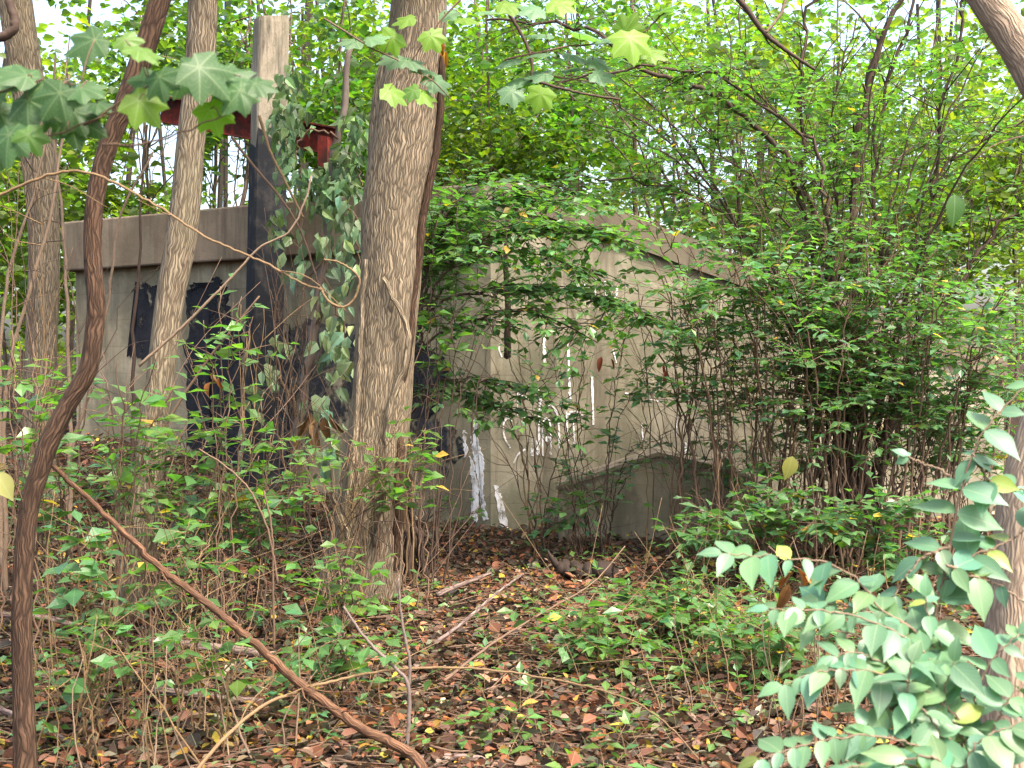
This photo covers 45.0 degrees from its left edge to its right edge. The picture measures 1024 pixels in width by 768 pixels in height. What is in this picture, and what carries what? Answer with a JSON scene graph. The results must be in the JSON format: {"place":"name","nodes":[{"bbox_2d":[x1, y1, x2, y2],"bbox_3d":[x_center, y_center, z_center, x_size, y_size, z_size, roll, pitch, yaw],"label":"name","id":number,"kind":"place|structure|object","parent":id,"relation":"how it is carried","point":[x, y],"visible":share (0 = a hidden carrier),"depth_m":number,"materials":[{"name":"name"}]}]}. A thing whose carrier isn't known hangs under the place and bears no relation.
{"place":"outdoors","nodes":[
{"label":"outdoors","id":0,"kind":"place"},
{"bbox_2d":[0,25,278,171],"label":"maple branch","id":1,"kind":"object","parent":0,"point":[69,113],"visible":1,"depth_m":2.58,"materials":[{"name":"green plant"}]},
{"bbox_2d":[0,362,1023,767],"bbox_3d":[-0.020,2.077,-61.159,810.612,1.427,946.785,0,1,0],"label":"ground","id":2,"kind":"structure","parent":0,"point":[524,602],"depth_m":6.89,"materials":[{"name":"brown plant"}]},
{"bbox_2d":[0,144,45,581],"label":"slender stem","id":3,"kind":"object","parent":2,"relation":"on","point":[2,326],"visible":0.63,"depth_m":7.89,"materials":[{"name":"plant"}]},
{"bbox_2d":[0,0,59,503],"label":"background tree","id":4,"kind":"object","parent":2,"relation":"on","point":[21,46],"visible":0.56,"depth_m":9.88,"materials":[{"name":"brown plant"}]},
{"bbox_2d":[1,73,70,595],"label":"slender stem","id":5,"kind":"object","parent":2,"relation":"on","point":[6,537],"visible":0.64,"depth_m":7.59,"materials":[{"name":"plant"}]},
{"bbox_2d":[0,232,112,670],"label":"shrub","id":6,"kind":"object","parent":2,"relation":"on","point":[36,399],"visible":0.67,"depth_m":6.25,"materials":[{"name":"green plant"}]},
{"bbox_2d":[0,22,121,289],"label":"young tree","id":7,"kind":"object","parent":2,"relation":"on","point":[52,55],"visible":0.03,"depth_m":23.11,"materials":[{"name":"green plant"}]},
{"bbox_2d":[52,55,72,562],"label":"slender stem","id":8,"kind":"object","parent":2,"relation":"on","point":[70,426],"visible":0.51,"depth_m":8.18,"materials":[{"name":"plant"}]},
{"bbox_2d":[10,490,126,706],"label":"cane clump","id":9,"kind":"object","parent":2,"relation":"on","point":[47,602],"visible":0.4,"depth_m":5.76,"materials":[{"name":"brown wood"}]},
{"bbox_2d":[0,92,156,420],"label":"young tree","id":10,"kind":"object","parent":2,"relation":"on","point":[4,350],"visible":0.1,"depth_m":16.86,"materials":[{"name":"green plant"}]},
{"bbox_2d":[0,66,159,608],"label":"twiggy shrub","id":11,"kind":"object","parent":2,"relation":"on","point":[45,404],"visible":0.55,"depth_m":7.42,"materials":[{"name":"brown plant"}]},
{"bbox_2d":[0,407,173,637],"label":"shrub","id":12,"kind":"object","parent":2,"relation":"on","point":[44,517],"visible":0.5,"depth_m":6.74,"materials":[{"name":"green plant"}]},
{"bbox_2d":[11,0,170,767],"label":"dark sapling","id":13,"kind":"object","parent":2,"relation":"on","point":[24,738],"visible":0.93,"depth_m":4.58,"materials":[{"name":"brown plant"}]},
{"bbox_2d":[37,616,149,767],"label":"cane clump","id":14,"kind":"object","parent":2,"relation":"on","point":[75,725],"visible":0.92,"depth_m":4.66,"materials":[{"name":"brown plant"}]},
{"bbox_2d":[0,459,198,739],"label":"shrub","id":15,"kind":"object","parent":2,"relation":"on","point":[78,575],"visible":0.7,"depth_m":5.22,"materials":[{"name":"green plant"}]},
{"bbox_2d":[0,35,217,423],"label":"young tree","id":16,"kind":"object","parent":2,"relation":"on","point":[75,195],"visible":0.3,"depth_m":15.20,"materials":[{"name":"green plant"}]},
{"bbox_2d":[65,152,152,518],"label":"slender stem","id":17,"kind":"object","parent":2,"relation":"on","point":[113,263],"visible":0.47,"depth_m":8.48,"materials":[{"name":"plant"}]},
{"bbox_2d":[0,494,244,766],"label":"shrub","id":18,"kind":"object","parent":2,"relation":"on","point":[105,660],"visible":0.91,"depth_m":4.92,"materials":[{"name":"green plant"}]},
{"bbox_2d":[50,3,225,285],"bbox_3d":[-6.181,-2.603,18.824,4.817,6.306,3.500,0,1,0],"label":"young tree","id":19,"kind":"object","parent":2,"relation":"on","point":[203,199],"visible":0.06,"depth_m":19.08,"materials":[{"name":"green plant"}]},
{"bbox_2d":[129,125,147,473],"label":"slender stem","id":20,"kind":"object","parent":2,"relation":"on","point":[132,440],"visible":0.63,"depth_m":8.78,"materials":[{"name":"brown wood"}]},
{"bbox_2d":[18,344,266,666],"bbox_3d":[-1.956,0.649,6.427,1.314,1.731,0.949,-1,1,-32],"label":"shrub","id":21,"kind":"object","parent":2,"relation":"on","point":[188,480],"visible":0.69,"depth_m":6.44,"materials":[{"name":"green plant"}]},
{"bbox_2d":[46,41,248,208],"bbox_3d":[-5.220,-3.071,20.960,5.230,7.054,4.066,0,1,13],"label":"young tree","id":22,"kind":"object","parent":2,"relation":"on","point":[215,167],"visible":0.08,"depth_m":20.94,"materials":[{"name":"green plant"}]},
{"bbox_2d":[0,0,300,231],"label":"young tree","id":23,"kind":"object","parent":2,"relation":"on","point":[66,13],"visible":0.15,"depth_m":15.85,"materials":[{"name":"green plant"}]},
{"bbox_2d":[46,254,259,686],"bbox_3d":[-1.804,0.451,6.033,0.805,2.150,1.265,1,1,30],"label":"shrub","id":24,"kind":"object","parent":2,"relation":"on","point":[143,396],"visible":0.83,"depth_m":5.97,"materials":[{"name":"green plant"}]},
{"bbox_2d":[107,600,209,760],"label":"cane clump","id":25,"kind":"object","parent":2,"relation":"on","point":[174,738],"visible":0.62,"depth_m":5.10,"materials":[{"name":"brown plant"}]},
{"bbox_2d":[114,0,217,619],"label":"ash tree","id":26,"kind":"object","parent":2,"relation":"on","point":[185,204],"visible":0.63,"depth_m":7.22,"materials":[{"name":"brown plant"}]},
{"bbox_2d":[101,625,230,767],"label":"cane clump","id":27,"kind":"object","parent":2,"relation":"on","point":[178,733],"visible":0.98,"depth_m":4.61,"materials":[{"name":"brown plant"}]},
{"bbox_2d":[0,169,345,310],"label":"arching cane","id":28,"kind":"object","parent":2,"relation":"on","point":[132,192],"visible":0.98,"depth_m":3.99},
{"bbox_2d":[53,0,386,206],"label":"young tree","id":29,"kind":"object","parent":2,"relation":"on","point":[238,59],"visible":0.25,"depth_m":14.99,"materials":[{"name":"green plant"}]},
{"bbox_2d":[89,473,356,761],"bbox_3d":[-1.298,0.930,4.887,0.962,1.215,1.326,-1,1,-44],"label":"shrub","id":30,"kind":"object","parent":2,"relation":"on","point":[236,686],"visible":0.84,"depth_m":4.92,"materials":[{"name":"green plant"}]},
{"bbox_2d":[153,273,298,643],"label":"shrub","id":31,"kind":"object","parent":2,"relation":"on","point":[227,351],"visible":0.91,"depth_m":6.68,"materials":[{"name":"green plant"}]},
{"bbox_2d":[105,451,352,719],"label":"shrub","id":32,"kind":"object","parent":2,"relation":"on","point":[160,536],"visible":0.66,"depth_m":5.56,"materials":[{"name":"green plant"}]},
{"bbox_2d":[131,337,345,641],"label":"shrub","id":33,"kind":"object","parent":2,"relation":"on","point":[288,511],"visible":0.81,"depth_m":6.93,"materials":[{"name":"green plant"}]},
{"bbox_2d":[115,418,364,641],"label":"shrub","id":34,"kind":"object","parent":2,"relation":"on","point":[253,531],"visible":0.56,"depth_m":6.93,"materials":[{"name":"green plant"}]},
{"bbox_2d":[165,625,320,760],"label":"cane clump","id":35,"kind":"object","parent":2,"relation":"on","point":[243,741],"visible":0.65,"depth_m":4.96,"materials":[{"name":"brown plant"}]},
{"bbox_2d":[165,251,326,621],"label":"twiggy shrub","id":36,"kind":"object","parent":2,"relation":"on","point":[243,453],"visible":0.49,"depth_m":7.26,"materials":[{"name":"brown plant"}]},
{"bbox_2d":[51,464,473,767],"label":"leaning branch","id":37,"kind":"object","parent":2,"relation":"on","point":[414,756],"visible":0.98,"depth_m":4.71,"materials":[{"name":"brown wood"}]},
{"bbox_2d":[242,15,288,493],"bbox_3d":[-2.404,-1.131,12.033,0.416,4.904,0.353,0,1,-24],"label":"concrete post","id":38,"kind":"object","parent":2,"relation":"on","point":[270,54],"visible":0.52,"depth_m":11.88,"materials":[{"name":"black paint"}]},
{"bbox_2d":[160,97,335,167],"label":"steel beam","id":39,"kind":"structure","parent":38,"relation":"attached to","point":[320,143],"depth_m":13.06,"materials":[{"name":"red metal"}]},
{"bbox_2d":[158,0,389,201],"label":"young tree","id":40,"kind":"object","parent":2,"relation":"on","point":[304,29],"visible":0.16,"depth_m":18.11,"materials":[{"name":"green plant"}]},
{"bbox_2d":[235,158,352,531],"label":"twiggy shrub","id":41,"kind":"object","parent":2,"relation":"on","point":[294,402],"visible":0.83,"depth_m":10.20,"materials":[{"name":"brown plant"}]},
{"bbox_2d":[243,49,368,505],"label":"hanging vine","id":42,"kind":"object","parent":2,"relation":"on","point":[328,188],"visible":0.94,"depth_m":11.00,"materials":[{"name":"green plant"}]},
{"bbox_2d":[293,398,343,456],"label":"dead leaves","id":43,"kind":"object","parent":42,"relation":"hanging from","point":[306,422],"visible":0.86,"depth_m":8.60,"materials":[{"name":"brown plant"}]},
{"bbox_2d":[239,432,422,660],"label":"shrub","id":44,"kind":"object","parent":2,"relation":"on","point":[335,587],"visible":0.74,"depth_m":6.59,"materials":[{"name":"green plant"}]},
{"bbox_2d":[211,506,461,757],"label":"shrub","id":45,"kind":"object","parent":2,"relation":"on","point":[357,657],"visible":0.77,"depth_m":5.37,"materials":[{"name":"green plant"}]},
{"bbox_2d":[234,378,445,624],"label":"twiggy shrub","id":46,"kind":"object","parent":2,"relation":"on","point":[352,512],"visible":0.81,"depth_m":7.53,"materials":[{"name":"brown plant"}]},
{"bbox_2d":[205,0,514,195],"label":"young tree","id":47,"kind":"object","parent":2,"relation":"on","point":[332,115],"visible":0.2,"depth_m":15.24,"materials":[{"name":"green plant"}]},
{"bbox_2d":[292,1,457,187],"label":"young tree","id":48,"kind":"object","parent":2,"relation":"on","point":[325,54],"visible":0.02,"depth_m":22.18,"materials":[{"name":"green plant"}]},
{"bbox_2d":[316,0,446,605],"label":"maple tree","id":49,"kind":"object","parent":2,"relation":"on","point":[400,142],"visible":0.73,"depth_m":7.91,"materials":[{"name":"brown plant"}]},
{"bbox_2d":[138,176,311,366],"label":"slanting stem","id":50,"kind":"object","parent":49,"relation":"attached to","point":[143,361],"visible":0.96,"depth_m":6.59,"materials":[{"name":"plant"}]},
{"bbox_2d":[335,259,367,569],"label":"climbing vine","id":51,"kind":"object","parent":49,"relation":"attached to","point":[349,482],"visible":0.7,"depth_m":7.89,"materials":[{"name":"brown plant"}]},
{"bbox_2d":[372,276,411,547],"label":"climbing vine","id":52,"kind":"object","parent":49,"relation":"attached to","point":[397,384],"visible":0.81,"depth_m":7.85,"materials":[{"name":"brown plant"}]},
{"bbox_2d":[324,0,500,108],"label":"maple sprig","id":53,"kind":"object","parent":49,"relation":"attached to","point":[391,41],"visible":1,"depth_m":4.57,"materials":[{"name":"green plant"}]},
{"bbox_2d":[393,55,445,570],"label":"climbing vine","id":54,"kind":"object","parent":49,"relation":"attached to","point":[400,513],"visible":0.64,"depth_m":7.96,"materials":[{"name":"brown plant"}]},
{"bbox_2d":[493,0,678,114],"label":"maple sprig","id":55,"kind":"object","parent":49,"relation":"attached to","point":[628,38],"visible":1,"depth_m":4.93,"materials":[{"name":"green plant"}]},
{"bbox_2d":[295,343,479,619],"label":"shrub","id":56,"kind":"object","parent":2,"relation":"on","point":[397,492],"visible":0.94,"depth_m":7.62,"materials":[{"name":"green plant"}]},
{"bbox_2d":[348,257,501,587],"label":"twiggy shrub","id":57,"kind":"object","parent":2,"relation":"on","point":[428,570],"visible":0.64,"depth_m":8.59,"materials":[{"name":"brown plant"}]},
{"bbox_2d":[197,640,698,767],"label":"arching cane","id":58,"kind":"object","parent":2,"relation":"on","point":[223,739],"visible":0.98,"depth_m":4.92,"materials":[{"name":"brown plant"}]},
{"bbox_2d":[312,0,584,185],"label":"young tree","id":59,"kind":"object","parent":2,"relation":"on","point":[448,49],"visible":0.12,"depth_m":17.06,"materials":[{"name":"green plant"}]},
{"bbox_2d":[414,190,503,589],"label":"shrub","id":60,"kind":"object","parent":2,"relation":"on","point":[462,346],"visible":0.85,"depth_m":8.53,"materials":[{"name":"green plant"}]},
{"bbox_2d":[320,0,633,197],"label":"young tree","id":61,"kind":"object","parent":2,"relation":"on","point":[486,150],"visible":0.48,"depth_m":15.43,"materials":[{"name":"green plant"}]},
{"bbox_2d":[0,465,983,767],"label":"ground cover","id":62,"kind":"object","parent":2,"relation":"on","point":[626,715],"visible":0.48,"depth_m":5.98,"materials":[{"name":"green plant"}]},
{"bbox_2d":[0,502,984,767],"bbox_3d":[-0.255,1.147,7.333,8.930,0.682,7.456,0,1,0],"label":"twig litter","id":63,"kind":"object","parent":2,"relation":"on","point":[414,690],"visible":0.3,"depth_m":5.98,"materials":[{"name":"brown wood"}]},
{"bbox_2d":[322,134,692,579],"bbox_3d":[-0.003,-0.164,9.181,2.637,3.249,1.955,0,1,0],"label":"arching shrub","id":64,"kind":"object","parent":2,"relation":"on","point":[535,228],"visible":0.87,"depth_m":8.83,"materials":[{"name":"green plant"}]},
{"bbox_2d":[0,0,1023,401],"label":"distant woods","id":65,"kind":"object","parent":2,"relation":"on","point":[222,180],"visible":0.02,"depth_m":33.84,"materials":[{"name":"green plant"}]},
{"bbox_2d":[439,0,617,185],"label":"young tree","id":66,"kind":"object","parent":2,"relation":"on","point":[509,74],"visible":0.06,"depth_m":18.68,"materials":[{"name":"green plant"}]},
{"bbox_2d":[63,183,1007,531],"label":"concrete wall","id":67,"kind":"structure","parent":2,"relation":"on","point":[227,225],"depth_m":11.69,"materials":[{"name":"beige concrete"}]},
{"bbox_2d":[435,280,644,558],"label":"twiggy shrub","id":68,"kind":"object","parent":2,"relation":"on","point":[533,541],"visible":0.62,"depth_m":9.82,"materials":[{"name":"brown plant"}]},
{"bbox_2d":[440,0,693,200],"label":"young tree","id":69,"kind":"object","parent":2,"relation":"on","point":[562,111],"visible":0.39,"depth_m":16.00,"materials":[{"name":"green plant"}]},
{"bbox_2d":[547,550,618,579],"bbox_3d":[0.510,1.319,8.883,0.520,0.235,0.168,0,1,4],"label":"rotten log","id":70,"kind":"object","parent":2,"relation":"on","point":[561,567],"visible":0.79,"depth_m":8.86,"materials":[{"name":"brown wood"}]},
{"bbox_2d":[517,454,655,559],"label":"shrub","id":71,"kind":"object","parent":2,"relation":"on","point":[567,523],"visible":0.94,"depth_m":9.59,"materials":[{"name":"green plant"}]},
{"bbox_2d":[495,490,692,684],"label":"shrub","id":72,"kind":"object","parent":2,"relation":"on","point":[589,646],"visible":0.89,"depth_m":6.29,"materials":[{"name":"green plant"}]},
{"bbox_2d":[532,424,673,551],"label":"shrub","id":73,"kind":"object","parent":2,"relation":"on","point":[566,467],"visible":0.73,"depth_m":9.93,"materials":[{"name":"green plant"}]},
{"bbox_2d":[494,273,724,558],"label":"shrub","id":74,"kind":"object","parent":2,"relation":"on","point":[607,431],"visible":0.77,"depth_m":9.60,"materials":[{"name":"green plant"}]},
{"bbox_2d":[471,0,785,248],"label":"young tree","id":75,"kind":"object","parent":2,"relation":"on","point":[698,12],"visible":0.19,"depth_m":17.67,"materials":[{"name":"green plant"}]},
{"bbox_2d":[556,447,751,542],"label":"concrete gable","id":76,"kind":"structure","parent":2,"relation":"on","point":[635,512],"depth_m":10.52,"materials":[{"name":"grey concrete"}]},
{"bbox_2d":[552,219,780,561],"bbox_3d":[1.213,0.076,9.624,1.361,2.666,1.368,0,1,-24],"label":"twiggy shrub","id":77,"kind":"object","parent":2,"relation":"on","point":[670,547],"visible":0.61,"depth_m":9.49,"materials":[{"name":"brown plant"}]},
{"bbox_2d":[515,460,831,640],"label":"shrub","id":78,"kind":"object","parent":2,"relation":"on","point":[688,595],"visible":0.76,"depth_m":6.89,"materials":[{"name":"green plant"}]},
{"bbox_2d":[626,389,775,547],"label":"shrub","id":79,"kind":"object","parent":2,"relation":"on","point":[727,468],"visible":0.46,"depth_m":9.75,"materials":[{"name":"green plant"}]},
{"bbox_2d":[569,449,837,698],"bbox_3d":[1.113,0.947,6.103,1.063,1.245,1.375,1,1,38],"label":"shrub","id":80,"kind":"object","parent":2,"relation":"on","point":[775,643],"visible":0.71,"depth_m":6.10,"materials":[{"name":"green plant"}]},
{"bbox_2d":[567,0,883,238],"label":"young tree","id":81,"kind":"object","parent":2,"relation":"on","point":[699,25],"visible":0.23,"depth_m":19.59,"materials":[{"name":"green plant"}]},
{"bbox_2d":[632,600,818,725],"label":"cane clump","id":82,"kind":"object","parent":2,"relation":"on","point":[709,694],"visible":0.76,"depth_m":5.63,"materials":[{"name":"brown plant"}]},
{"bbox_2d":[455,0,1023,560],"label":"tall shrub","id":83,"kind":"object","parent":2,"relation":"on","point":[793,166],"visible":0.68,"depth_m":9.68,"materials":[{"name":"green plant"}]},
{"bbox_2d":[583,0,906,277],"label":"young tree","id":84,"kind":"object","parent":2,"relation":"on","point":[766,64],"visible":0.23,"depth_m":15.14,"materials":[{"name":"green plant"}]},
{"bbox_2d":[473,5,1022,280],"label":"tall shrub","id":85,"kind":"object","parent":2,"relation":"on","point":[624,162],"visible":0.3,"depth_m":13.25,"materials":[{"name":"green plant"}]},
{"bbox_2d":[650,443,857,595],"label":"shrub","id":86,"kind":"object","parent":2,"relation":"on","point":[769,514],"visible":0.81,"depth_m":8.39,"materials":[{"name":"green plant"}]},
{"bbox_2d":[656,0,871,261],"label":"young tree","id":87,"kind":"object","parent":2,"relation":"on","point":[786,27],"visible":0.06,"depth_m":21.65,"materials":[{"name":"green plant"}]},
{"bbox_2d":[564,124,979,573],"bbox_3d":[1.964,-0.243,9.242,3.211,3.388,2.568,0,1,0],"label":"honeysuckle bush","id":88,"kind":"object","parent":2,"relation":"on","point":[701,293],"visible":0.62,"depth_m":9.08,"materials":[{"name":"green plant"}]},
{"bbox_2d":[659,262,886,579],"bbox_3d":[1.924,0.267,8.953,1.598,2.398,1.166,0,1,0],"label":"twiggy shrub","id":89,"kind":"object","parent":2,"relation":"on","point":[752,461],"visible":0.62,"depth_m":8.99,"materials":[{"name":"brown plant"}]},
{"bbox_2d":[727,354,874,541],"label":"shrub","id":90,"kind":"object","parent":2,"relation":"on","point":[777,445],"visible":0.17,"depth_m":10.60,"materials":[{"name":"green plant"}]},
{"bbox_2d":[768,533,871,719],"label":"cane clump","id":91,"kind":"object","parent":2,"relation":"on","point":[824,690],"visible":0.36,"depth_m":5.58,"materials":[{"name":"brown plant"}]},
{"bbox_2d":[697,541,1023,767],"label":"honeysuckle shrub","id":92,"kind":"object","parent":2,"relation":"on","point":[933,719],"visible":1,"depth_m":2.82,"materials":[{"name":"green plant"}]},
{"bbox_2d":[712,0,1011,277],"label":"young tree","id":93,"kind":"object","parent":2,"relation":"on","point":[840,51],"visible":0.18,"depth_m":16.64,"materials":[{"name":"green plant"}]},
{"bbox_2d":[710,193,1023,581],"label":"honeysuckle bush","id":94,"kind":"object","parent":2,"relation":"on","point":[911,414],"visible":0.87,"depth_m":8.79,"materials":[{"name":"green plant"}]},
{"bbox_2d":[745,26,988,305],"bbox_3d":[7.037,-2.910,23.880,4.737,7.906,3.767,-1,1,-44],"label":"young tree","id":95,"kind":"object","parent":2,"relation":"on","point":[917,48],"visible":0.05,"depth_m":23.41,"materials":[{"name":"green plant"}]},
{"bbox_2d":[782,429,975,593],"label":"shrub","id":96,"kind":"object","parent":2,"relation":"on","point":[834,534],"visible":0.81,"depth_m":8.11,"materials":[{"name":"green plant"}]},
{"bbox_2d":[755,0,1023,319],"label":"young tree","id":97,"kind":"object","parent":2,"relation":"on","point":[936,54],"visible":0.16,"depth_m":15.57,"materials":[{"name":"green plant"}]},
{"bbox_2d":[784,186,1023,560],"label":"twiggy shrub","id":98,"kind":"object","parent":2,"relation":"on","point":[919,450],"visible":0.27,"depth_m":9.26,"materials":[{"name":"brown plant"}]},
{"bbox_2d":[835,0,1023,332],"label":"young tree","id":99,"kind":"object","parent":2,"relation":"on","point":[985,91],"visible":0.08,"depth_m":19.84,"materials":[{"name":"green plant"}]},
{"bbox_2d":[856,45,1023,468],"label":"young tree","id":100,"kind":"object","parent":2,"relation":"on","point":[1005,172],"visible":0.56,"depth_m":14.63,"materials":[{"name":"green plant"}]},
{"bbox_2d":[868,316,1022,540],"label":"shrub","id":101,"kind":"object","parent":2,"relation":"on","point":[931,459],"visible":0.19,"depth_m":10.52,"materials":[{"name":"green plant"}]},
{"bbox_2d":[879,380,1023,645],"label":"honeysuckle shoot","id":102,"kind":"object","parent":2,"relation":"on","point":[958,583],"visible":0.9,"depth_m":3.20,"materials":[{"name":"plant"}]},
{"bbox_2d":[898,358,1023,542],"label":"shrub","id":103,"kind":"object","parent":2,"relation":"on","point":[988,448],"visible":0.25,"depth_m":10.21,"materials":[{"name":"green plant"}]},
{"bbox_2d":[966,0,1023,767],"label":"leaning tree","id":104,"kind":"object","parent":2,"relation":"on","point":[1001,22],"visible":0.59,"depth_m":3.95,"materials":[{"name":"beige plant"}]},
{"bbox_2d":[0,0,1023,363],"label":"sky","id":105,"kind":"structure","parent":0,"point":[43,13],"materials":[{"name":"white"}]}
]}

